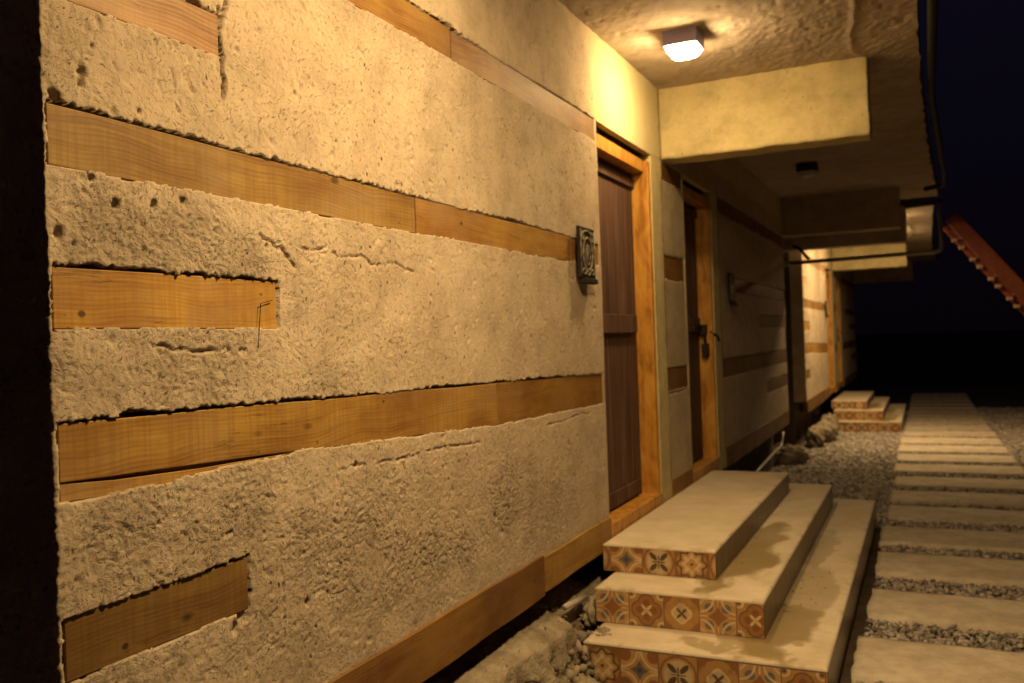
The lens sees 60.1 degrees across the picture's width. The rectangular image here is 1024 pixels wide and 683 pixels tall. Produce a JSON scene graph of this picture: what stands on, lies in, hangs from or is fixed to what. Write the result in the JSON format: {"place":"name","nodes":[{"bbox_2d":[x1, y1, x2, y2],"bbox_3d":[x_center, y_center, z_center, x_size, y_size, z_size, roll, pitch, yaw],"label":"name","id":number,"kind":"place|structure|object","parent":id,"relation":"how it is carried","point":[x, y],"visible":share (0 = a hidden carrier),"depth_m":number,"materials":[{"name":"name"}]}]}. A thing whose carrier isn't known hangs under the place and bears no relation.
{"place":"outdoors","nodes":[
{"label":"outdoors","id":0,"kind":"place"},
{"bbox_2d":[735,537,829,619],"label":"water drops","id":1,"kind":"object","parent":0,"point":[792,590],"visible":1,"depth_m":4.20,"materials":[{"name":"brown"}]},
{"bbox_2d":[769,406,1023,682],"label":"gravel","id":2,"kind":"structure","parent":0,"point":[855,465],"depth_m":8.01,"materials":[{"name":"grey gravel"}]},
{"bbox_2d":[571,674,599,682],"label":"rock","id":3,"kind":"object","parent":2,"relation":"on","point":[583,679],"visible":1,"depth_m":3.35,"materials":[{"name":"beige stone"}]},
{"bbox_2d":[755,432,783,471],"bbox_3d":[2.464,1.166,8.612,0.028,0.324,2.461,-2,0,25],"label":"floor pipe","id":4,"kind":"object","parent":2,"relation":"on","point":[762,465],"visible":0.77,"depth_m":8.97,"materials":[{"name":"grey plastic"}]},
{"bbox_2d":[805,425,824,447],"bbox_3d":[3.970,1.261,11.619,0.243,0.330,0.599,-2,0,25],"label":"rock","id":5,"kind":"object","parent":2,"relation":"on","point":[815,437],"visible":0.85,"depth_m":11.47,"materials":[{"name":"grey stone"}]},
{"bbox_2d":[839,329,1023,682],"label":"ground","id":6,"kind":"structure","parent":0,"point":[984,369],"depth_m":33.80,"materials":[{"name":"black"}]},
{"bbox_2d":[0,0,937,682],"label":"cottage","id":7,"kind":"structure","parent":6,"relation":"on","point":[326,356],"depth_m":2.50,"materials":[{"name":"paint"}]},
{"bbox_2d":[576,225,597,284],"bbox_3d":[0.341,-0.385,3.973,0.034,0.254,0.200,-2,0,25],"label":"number plaque","id":8,"kind":"object","parent":7,"relation":"attached to","point":[585,255],"visible":1,"depth_m":3.94,"materials":[{"name":"metal"}]},
{"bbox_2d":[597,157,641,511],"bbox_3d":[0.541,-0.059,4.696,0.075,1.870,0.926,-2,0,25],"label":"door","id":9,"kind":"structure","parent":7,"relation":"in","point":[615,185],"depth_m":4.79,"materials":[{"name":"brown wood"}]},
{"bbox_2d":[662,26,704,59],"bbox_3d":[0.838,-1.450,4.330,0.170,0.125,0.170,-2,0,25],"label":"ceiling lamp","id":10,"kind":"object","parent":7,"relation":"attached to","point":[685,43],"visible":1,"depth_m":4.27,"materials":[{"name":"beige"}]},
{"bbox_2d":[683,201,719,462],"bbox_3d":[1.266,-0.084,6.141,0.167,1.870,0.879,-2,0,25],"label":"door","id":11,"kind":"structure","parent":7,"relation":"in","point":[695,329],"depth_m":6.33,"materials":[{"name":"wood"}]},
{"bbox_2d":[728,273,736,305],"bbox_3d":[1.736,-0.409,6.963,0.034,0.254,0.200,-2,0,25],"label":"number plaque","id":12,"kind":"object","parent":7,"relation":"attached to","point":[731,288],"visible":1,"depth_m":6.91,"materials":[{"name":"metal"}]},
{"bbox_2d":[796,161,817,177],"bbox_3d":[2.603,-1.511,7.810,0.170,0.125,0.170,-2,0,25],"label":"ceiling lamp","id":13,"kind":"object","parent":7,"relation":"attached to","point":[806,169],"visible":1,"depth_m":7.74,"materials":[{"name":"metal"}]},
{"bbox_2d":[783,202,943,266],"bbox_3d":[3.768,-1.147,9.612,1.645,0.572,0.072,-2,0,25],"label":"drain pipe","id":14,"kind":"object","parent":7,"relation":"attached to","point":[911,253],"visible":0.91,"depth_m":9.47,"materials":[{"name":"grey plastic"}]},
{"bbox_2d":[792,245,809,259],"bbox_3d":[3.236,-0.996,9.912,0.190,0.188,0.041,-2,0,30],"label":"branch pipe","id":15,"kind":"object","parent":14,"relation":"attached to","point":[805,255],"visible":1,"depth_m":9.89,"materials":[{"name":"black plastic"}]},
{"bbox_2d":[904,199,941,208],"bbox_3d":[4.353,-1.453,9.379,0.363,0.067,0.048,-2,0,25],"label":"eave pipe","id":16,"kind":"object","parent":14,"relation":"attached to","point":[920,204],"visible":1,"depth_m":9.37,"materials":[{"name":"black metal"}]},
{"bbox_2d":[924,0,946,190],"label":"gutter pipe","id":17,"kind":"object","parent":7,"relation":"attached to","point":[932,18],"visible":1,"depth_m":4.97,"materials":[{"name":"black plastic"}]},
{"bbox_2d":[422,566,604,682],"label":"rubble footing","id":18,"kind":"object","parent":6,"relation":"on","point":[541,640],"visible":0.69,"depth_m":3.35,"materials":[{"name":"stone"}]},
{"bbox_2d":[562,594,587,609],"bbox_3d":[0.271,1.117,3.798,0.025,0.049,0.243,-2,0,25],"label":"stub pipe","id":19,"kind":"object","parent":18,"relation":"on","point":[573,602],"visible":1,"depth_m":3.77,"materials":[{"name":"grey plastic"}]},
{"bbox_2d":[581,594,603,630],"bbox_3d":[0.367,1.206,3.956,0.104,0.151,0.228,-2,0,25],"label":"rock","id":20,"kind":"object","parent":18,"relation":"on","point":[588,613],"visible":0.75,"depth_m":3.88,"materials":[{"name":"grey stone"}]},
{"bbox_2d":[588,626,611,636],"bbox_3d":[0.378,1.298,3.707,0.148,0.213,0.173,-2,0,-2],"label":"rock","id":21,"kind":"object","parent":6,"relation":"on","point":[603,631],"visible":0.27,"depth_m":3.70,"materials":[{"name":"beige stone"}]},
{"bbox_2d":[583,470,875,682],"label":"entry steps","id":22,"kind":"structure","parent":6,"relation":"on","point":[683,595],"depth_m":3.94,"materials":[{"name":"concrete"}]},
{"bbox_2d":[774,443,809,464],"bbox_3d":[3.054,1.299,9.998,0.591,0.301,0.458,-2,0,25],"label":"rock","id":23,"kind":"object","parent":6,"relation":"on","point":[787,454],"visible":0.52,"depth_m":9.83,"materials":[{"name":"stone"}]},
{"bbox_2d":[816,419,838,442],"bbox_3d":[4.371,1.270,12.330,0.336,0.369,0.732,-2,0,25],"label":"rock","id":24,"kind":"object","parent":6,"relation":"on","point":[830,429],"visible":0.58,"depth_m":12.15,"materials":[{"name":"grey stone"}]},
{"bbox_2d":[821,412,839,430],"bbox_3d":[4.714,1.261,13.177,0.310,0.411,0.721,-2,0,25],"label":"rock","id":25,"kind":"object","parent":6,"relation":"on","point":[829,416],"visible":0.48,"depth_m":13.02,"materials":[{"name":"grey stone"}]},
{"bbox_2d":[773,197,938,445],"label":"cottage","id":26,"kind":"structure","parent":6,"relation":"on","point":[821,360],"depth_m":12.74,"materials":[{"name":"concrete"}]},
{"bbox_2d":[825,301,828,316],"bbox_3d":[4.883,-0.504,13.715,0.034,0.254,0.200,-2,0,25],"label":"number plaque","id":27,"kind":"object","parent":26,"relation":"attached to","point":[826,303],"visible":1,"depth_m":13.64,"materials":[{"name":"metal"}]},
{"bbox_2d":[832,391,905,432],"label":"entry steps","id":28,"kind":"structure","parent":6,"relation":"on","point":[859,411],"depth_m":13.83,"materials":[{"name":"concrete"}]},
{"bbox_2d":[851,636,1023,682],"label":"paving slab","id":29,"kind":"structure","parent":6,"relation":"on","point":[884,660],"depth_m":3.68,"materials":[{"name":"concrete"}]},
{"bbox_2d":[912,393,966,395],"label":"paving slab","id":30,"kind":"structure","parent":6,"relation":"on","point":[921,394],"depth_m":21.60,"materials":[{"name":"concrete"}]},
{"bbox_2d":[911,395,968,398],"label":"paving slab","id":31,"kind":"structure","parent":6,"relation":"on","point":[940,397],"depth_m":20.75,"materials":[{"name":"concrete"}]},
{"bbox_2d":[910,398,970,401],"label":"paving slab","id":32,"kind":"structure","parent":6,"relation":"on","point":[945,400],"depth_m":19.80,"materials":[{"name":"concrete"}]},
{"bbox_2d":[909,402,973,404],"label":"paving slab","id":33,"kind":"structure","parent":6,"relation":"on","point":[941,403],"depth_m":18.96,"materials":[{"name":"concrete"}]},
{"bbox_2d":[909,405,975,408],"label":"paving slab","id":34,"kind":"structure","parent":6,"relation":"on","point":[941,406],"depth_m":18.15,"materials":[{"name":"concrete"}]},
{"bbox_2d":[908,412,979,415],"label":"paving slab","id":35,"kind":"structure","parent":6,"relation":"on","point":[943,413],"depth_m":16.48,"materials":[{"name":"concrete"}]},
{"bbox_2d":[909,409,978,411],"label":"paving slab","id":36,"kind":"structure","parent":6,"relation":"on","point":[943,410],"depth_m":17.35,"materials":[{"name":"concrete"}]},
{"bbox_2d":[867,588,1023,638],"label":"paving slab","id":37,"kind":"structure","parent":6,"relation":"on","point":[966,613],"depth_m":4.36,"materials":[{"name":"concrete"}]},
{"bbox_2d":[907,416,983,420],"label":"paving slab","id":38,"kind":"structure","parent":6,"relation":"on","point":[932,418],"depth_m":15.47,"materials":[{"name":"concrete"}]},
{"bbox_2d":[905,421,988,425],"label":"paving slab","id":39,"kind":"structure","parent":6,"relation":"on","point":[953,423],"depth_m":14.56,"materials":[{"name":"concrete"}]},
{"bbox_2d":[905,425,992,430],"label":"paving slab","id":40,"kind":"structure","parent":6,"relation":"on","point":[935,428],"depth_m":13.66,"materials":[{"name":"concrete"}]},
{"bbox_2d":[875,551,1023,589],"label":"paving slab","id":41,"kind":"structure","parent":6,"relation":"on","point":[966,570],"depth_m":5.12,"materials":[{"name":"concrete"}]},
{"bbox_2d":[878,526,1023,554],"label":"paving slab","id":42,"kind":"structure","parent":6,"relation":"on","point":[939,539],"depth_m":5.83,"materials":[{"name":"concrete"}]},
{"bbox_2d":[903,431,998,437],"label":"paving slab","id":43,"kind":"structure","parent":6,"relation":"on","point":[980,434],"depth_m":12.74,"materials":[{"name":"concrete"}]},
{"bbox_2d":[900,437,1004,445],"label":"paving slab","id":44,"kind":"structure","parent":6,"relation":"on","point":[960,441],"depth_m":11.79,"materials":[{"name":"concrete"}]},
{"bbox_2d":[898,445,1010,453],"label":"paving slab","id":45,"kind":"structure","parent":6,"relation":"on","point":[959,449],"depth_m":10.84,"materials":[{"name":"concrete"}]},
{"bbox_2d":[886,505,1023,527],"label":"paving slab","id":46,"kind":"structure","parent":6,"relation":"on","point":[985,517],"depth_m":6.59,"materials":[{"name":"concrete"}]},
{"bbox_2d":[889,490,1023,508],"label":"paving slab","id":47,"kind":"structure","parent":6,"relation":"on","point":[966,499],"depth_m":7.32,"materials":[{"name":"concrete"}]},
{"bbox_2d":[897,454,1018,464],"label":"paving slab","id":48,"kind":"structure","parent":6,"relation":"on","point":[996,459],"depth_m":9.92,"materials":[{"name":"concrete"}]},
{"bbox_2d":[894,476,1023,490],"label":"paving slab","id":49,"kind":"structure","parent":6,"relation":"on","point":[976,483],"depth_m":8.14,"materials":[{"name":"concrete"}]},
{"bbox_2d":[894,463,1023,478],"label":"paving slab","id":50,"kind":"structure","parent":6,"relation":"on","point":[969,469],"depth_m":9.04,"materials":[{"name":"concrete"}]},
{"bbox_2d":[854,0,1023,334],"label":"sky","id":51,"kind":"structure","parent":0,"point":[979,93],"materials":[{"name":"black"}]},
{"bbox_2d":[943,212,1023,314],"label":"tiled roof edge","id":52,"kind":"object","parent":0,"point":[985,258],"visible":0.98,"depth_m":12.56,"materials":[{"name":"red tile"}]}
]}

